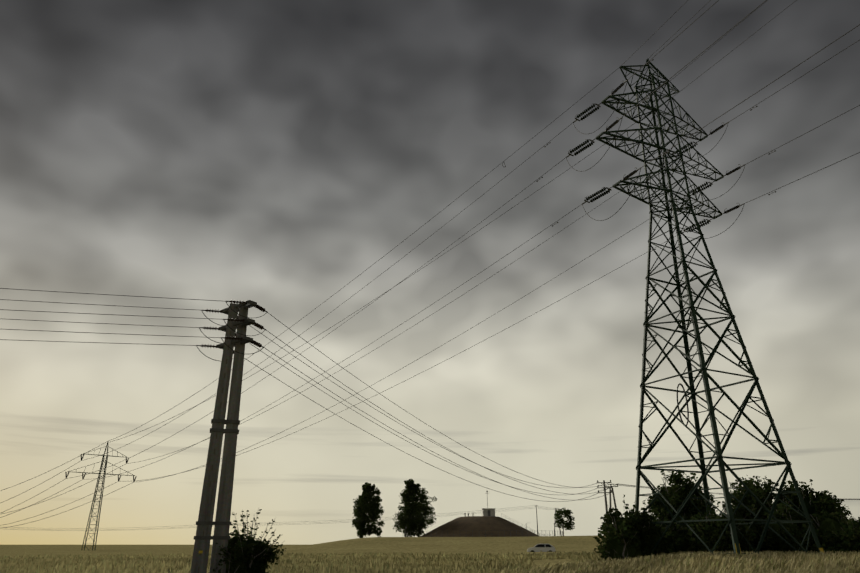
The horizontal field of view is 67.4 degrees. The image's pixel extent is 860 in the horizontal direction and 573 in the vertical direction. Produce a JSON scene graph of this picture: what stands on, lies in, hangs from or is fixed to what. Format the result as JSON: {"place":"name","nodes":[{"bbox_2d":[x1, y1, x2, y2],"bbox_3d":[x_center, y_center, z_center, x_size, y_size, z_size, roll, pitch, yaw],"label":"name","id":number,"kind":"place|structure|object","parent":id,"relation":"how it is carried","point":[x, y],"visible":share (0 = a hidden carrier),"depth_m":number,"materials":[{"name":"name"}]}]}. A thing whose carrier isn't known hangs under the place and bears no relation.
{"place":"outdoors","nodes":[
{"label":"outdoors","id":0,"kind":"place"},
{"bbox_2d":[190,303,247,572],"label":"utility pole","id":1,"kind":"object","parent":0,"point":[224,503],"visible":0.81,"depth_m":20.66,"materials":[{"name":"grey concrete"}]},
{"bbox_2d":[198,331,230,572],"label":"twin pole recesses","id":2,"kind":"object","parent":1,"relation":"attached to","point":[214,452],"visible":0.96,"depth_m":20.65,"materials":[{"name":"grey concrete"}]},
{"bbox_2d":[193,300,256,539],"bbox_3d":[-6.726,4.246,21.301,1.613,7.655,0.897,-6,-23,16],"label":"twin pole steelwork","id":3,"kind":"object","parent":1,"relation":"attached to","point":[248,321],"visible":0.83,"depth_m":21.17,"materials":[{"name":"grey metal"}]},
{"bbox_2d":[0,288,611,501],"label":"mv conductors","id":4,"kind":"object","parent":3,"relation":"attached to","point":[281,381],"visible":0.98,"depth_m":24.36,"materials":[{"name":"grey metal"}]},
{"bbox_2d":[196,301,267,347],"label":"twin pole fittings","id":5,"kind":"object","parent":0,"point":[225,329],"visible":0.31,"depth_m":22.57,"materials":[{"name":"grey metal"}]},
{"bbox_2d":[200,300,264,353],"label":"twin pole insulators","id":6,"kind":"object","parent":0,"point":[259,326],"visible":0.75,"depth_m":22.38,"materials":[{"name":"brown ceramic"}]},
{"bbox_2d":[0,536,604,566],"bbox_3d":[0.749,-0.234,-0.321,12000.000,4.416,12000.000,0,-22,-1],"label":"field ground","id":7,"kind":"structure","parent":0,"point":[464,545],"depth_m":117.32,"materials":[{"name":"plant"}]},
{"bbox_2d":[68,442,134,549],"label":"transmission tower","id":8,"kind":"structure","parent":7,"relation":"on","point":[100,495],"depth_m":162.19,"materials":[{"name":"grey metal"}]},
{"bbox_2d":[65,454,136,481],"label":"pylon insulators","id":9,"kind":"object","parent":8,"relation":"hanging from","point":[66,474],"visible":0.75,"depth_m":162.35,"materials":[{"name":"grey"}]},
{"bbox_2d":[0,441,133,527],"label":"pylon conductors","id":10,"kind":"object","parent":9,"relation":"attached to","point":[52,495],"visible":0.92,"depth_m":193.44,"materials":[{"name":"grey metal"}]},
{"bbox_2d":[210,509,284,572],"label":"bush","id":11,"kind":"object","parent":7,"relation":"on","point":[237,557],"depth_m":19.78,"materials":[{"name":"green plant"}]},
{"bbox_2d":[0,550,604,572],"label":"wheat field blades","id":12,"kind":"object","parent":7,"relation":"on","point":[365,562],"visible":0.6,"depth_m":42.48,"materials":[{"name":"beige plant"}]},
{"bbox_2d":[352,482,384,537],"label":"birch tree","id":13,"kind":"object","parent":7,"relation":"on","point":[362,506],"depth_m":190.83,"materials":[{"name":"green plant"}]},
{"bbox_2d":[392,479,436,536],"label":"birch tree","id":14,"kind":"object","parent":7,"relation":"on","point":[418,506],"depth_m":189.96,"materials":[{"name":"green plant"}]},
{"bbox_2d":[420,516,538,536],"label":"mound","id":15,"kind":"object","parent":7,"relation":"on","point":[465,526],"visible":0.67,"depth_m":176.69,"materials":[{"name":"brown soil"}]},
{"bbox_2d":[403,491,562,536],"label":"fence","id":16,"kind":"object","parent":15,"relation":"on","point":[516,534],"visible":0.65,"depth_m":166.69,"materials":[{"name":"metal"}]},
{"bbox_2d":[527,544,555,551],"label":"hatchback car","id":17,"kind":"object","parent":7,"relation":"on","point":[542,549],"depth_m":90.51,"materials":[{"name":"silver metal"}]},
{"bbox_2d":[526,506,561,535],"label":"mound poles","id":18,"kind":"object","parent":7,"relation":"on","point":[554,524],"visible":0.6,"depth_m":174.03,"materials":[{"name":"concrete"}]},
{"bbox_2d":[10,505,555,530],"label":"power line","id":19,"kind":"object","parent":18,"relation":"attached to","point":[271,522],"visible":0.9,"depth_m":194.01,"materials":[{"name":"grey metal"}]},
{"bbox_2d":[554,508,574,535],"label":"tree","id":20,"kind":"object","parent":7,"relation":"on","point":[561,521],"depth_m":155.74,"materials":[{"name":"green plant"}]},
{"bbox_2d":[594,537,611,559],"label":"bush","id":21,"kind":"object","parent":7,"relation":"on","point":[599,542],"depth_m":37.17,"materials":[{"name":"green plant"}]},
{"bbox_2d":[597,480,612,514],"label":"utility pole","id":22,"kind":"object","parent":7,"relation":"on","point":[605,492],"visible":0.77,"depth_m":73.73,"materials":[{"name":"concrete"}]},
{"bbox_2d":[605,484,617,510],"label":"utility pole","id":23,"kind":"object","parent":7,"relation":"on","point":[613,496],"visible":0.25,"depth_m":78.93,"materials":[{"name":"concrete"}]},
{"bbox_2d":[598,481,859,499],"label":"mv conductors","id":24,"kind":"object","parent":23,"relation":"attached to","point":[709,492],"visible":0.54,"depth_m":81.25,"materials":[{"name":"grey metal"}]},
{"bbox_2d":[597,494,656,560],"bbox_3d":[10.307,13.351,33.912,3.063,4.567,3.193,0,-22,-1],"label":"bush","id":25,"kind":"object","parent":7,"relation":"on","point":[612,539],"depth_m":33.47,"materials":[{"name":"green plant"}]},
{"bbox_2d":[625,500,681,555],"bbox_3d":[11.651,13.712,34.518,3.620,4.313,3.508,0,-22,-1],"label":"bush","id":26,"kind":"object","parent":7,"relation":"on","point":[649,534],"depth_m":33.90,"materials":[{"name":"green plant"}]},
{"bbox_2d":[647,512,687,552],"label":"bush","id":27,"kind":"object","parent":7,"relation":"on","point":[674,531],"depth_m":36.34,"materials":[{"name":"green plant"}]},
{"bbox_2d":[501,550,859,572],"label":"tall grass","id":28,"kind":"structure","parent":7,"relation":"on","point":[796,561],"depth_m":23.54,"materials":[{"name":"beige plant"}]},
{"bbox_2d":[646,468,719,551],"bbox_3d":[15.662,14.831,40.612,4.868,6.702,4.746,0,-22,-1],"label":"bush","id":29,"kind":"object","parent":7,"relation":"on","point":[680,495],"depth_m":40.08,"materials":[{"name":"green plant"}]},
{"bbox_2d":[596,59,821,555],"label":"tension lattice tower","id":30,"kind":"structure","parent":7,"relation":"on","point":[718,451],"depth_m":38.06,"materials":[{"name":"grey metal"}]},
{"bbox_2d":[677,500,756,552],"bbox_3d":[15.653,13.832,35.041,4.298,4.371,4.124,0,-22,-1],"label":"bush","id":31,"kind":"object","parent":7,"relation":"on","point":[708,533],"depth_m":34.61,"materials":[{"name":"green plant"}]},
{"bbox_2d":[716,501,769,551],"bbox_3d":[18.266,15.010,38.039,3.932,4.387,3.938,0,-22,-1],"label":"bush","id":32,"kind":"object","parent":7,"relation":"on","point":[740,513],"depth_m":38.18,"materials":[{"name":"green plant"}]},
{"bbox_2d":[722,475,786,524],"bbox_3d":[20.929,15.052,40.661,4.752,6.269,4.808,0,-22,-1],"label":"bush","id":33,"kind":"object","parent":7,"relation":"on","point":[758,491],"depth_m":40.46,"materials":[{"name":"green plant"}]},
{"bbox_2d":[755,493,822,552],"bbox_3d":[20.169,14.129,36.313,3.745,4.809,3.910,0,-22,-1],"label":"bush","id":34,"kind":"object","parent":7,"relation":"on","point":[772,541],"depth_m":35.98,"materials":[{"name":"green plant"}]},
{"bbox_2d":[760,479,845,525],"bbox_3d":[22.397,14.524,38.643,4.773,5.789,4.779,0,-22,-1],"label":"bush","id":35,"kind":"object","parent":7,"relation":"on","point":[822,501],"depth_m":38.54,"materials":[{"name":"green plant"}]},
{"bbox_2d":[799,506,859,552],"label":"bush","id":36,"kind":"object","parent":7,"relation":"on","point":[830,523],"depth_m":35.19,"materials":[{"name":"green plant"}]},
{"bbox_2d":[813,513,859,553],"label":"bush","id":37,"kind":"object","parent":7,"relation":"on","point":[849,540],"depth_m":33.58,"materials":[{"name":"green plant"}]},
{"bbox_2d":[834,507,850,517],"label":"bush","id":38,"kind":"object","parent":7,"relation":"on","point":[848,511],"depth_m":41.16,"materials":[{"name":"green plant"}]},
{"bbox_2d":[0,0,859,544],"label":"sky","id":39,"kind":"structure","parent":0,"point":[268,153],"materials":[{"name":"grey"}]},
{"bbox_2d":[66,0,859,481],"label":"tower conductors","id":40,"kind":"object","parent":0,"point":[490,222],"visible":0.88,"depth_m":52.79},
{"bbox_2d":[482,509,494,515],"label":"small building","id":41,"kind":"structure","parent":0,"point":[492,512],"depth_m":185.96,"materials":[{"name":"grey concrete"}]},
{"bbox_2d":[502,59,775,251],"bbox_3d":[13.312,-7.858,45.188,11.877,9.144,16.543,11,-24,-26],"label":"tower line hardware","id":42,"kind":"object","parent":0,"point":[640,167],"visible":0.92,"depth_m":41.65,"materials":[{"name":"grey metal"}]},
{"bbox_2d":[569,104,711,231],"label":"tower disc insulators","id":43,"kind":"object","parent":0,"point":[604,189],"visible":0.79,"depth_m":42.33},
{"bbox_2d":[566,80,744,238],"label":"tower jumpers","id":44,"kind":"object","parent":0,"point":[640,170],"visible":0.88,"depth_m":40.24,"materials":[{"name":"grey metal"}]},
{"bbox_2d":[638,106,688,425],"bbox_3d":[13.540,-2.547,40.213,1.113,22.684,2.675,19,-29,-39],"label":"tension cable coil","id":45,"kind":"object","parent":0,"point":[646,324],"visible":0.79,"depth_m":37.28,"materials":[{"name":"grey metal"}]},
{"bbox_2d":[605,83,740,213],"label":"tower rod insulators","id":46,"kind":"object","parent":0,"point":[635,171],"visible":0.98,"depth_m":40.72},
{"bbox_2d":[654,99,732,533],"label":"tower step bolts","id":47,"kind":"object","parent":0,"point":[692,321],"visible":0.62,"depth_m":36.06,"materials":[{"name":"grey metal"}]}
]}

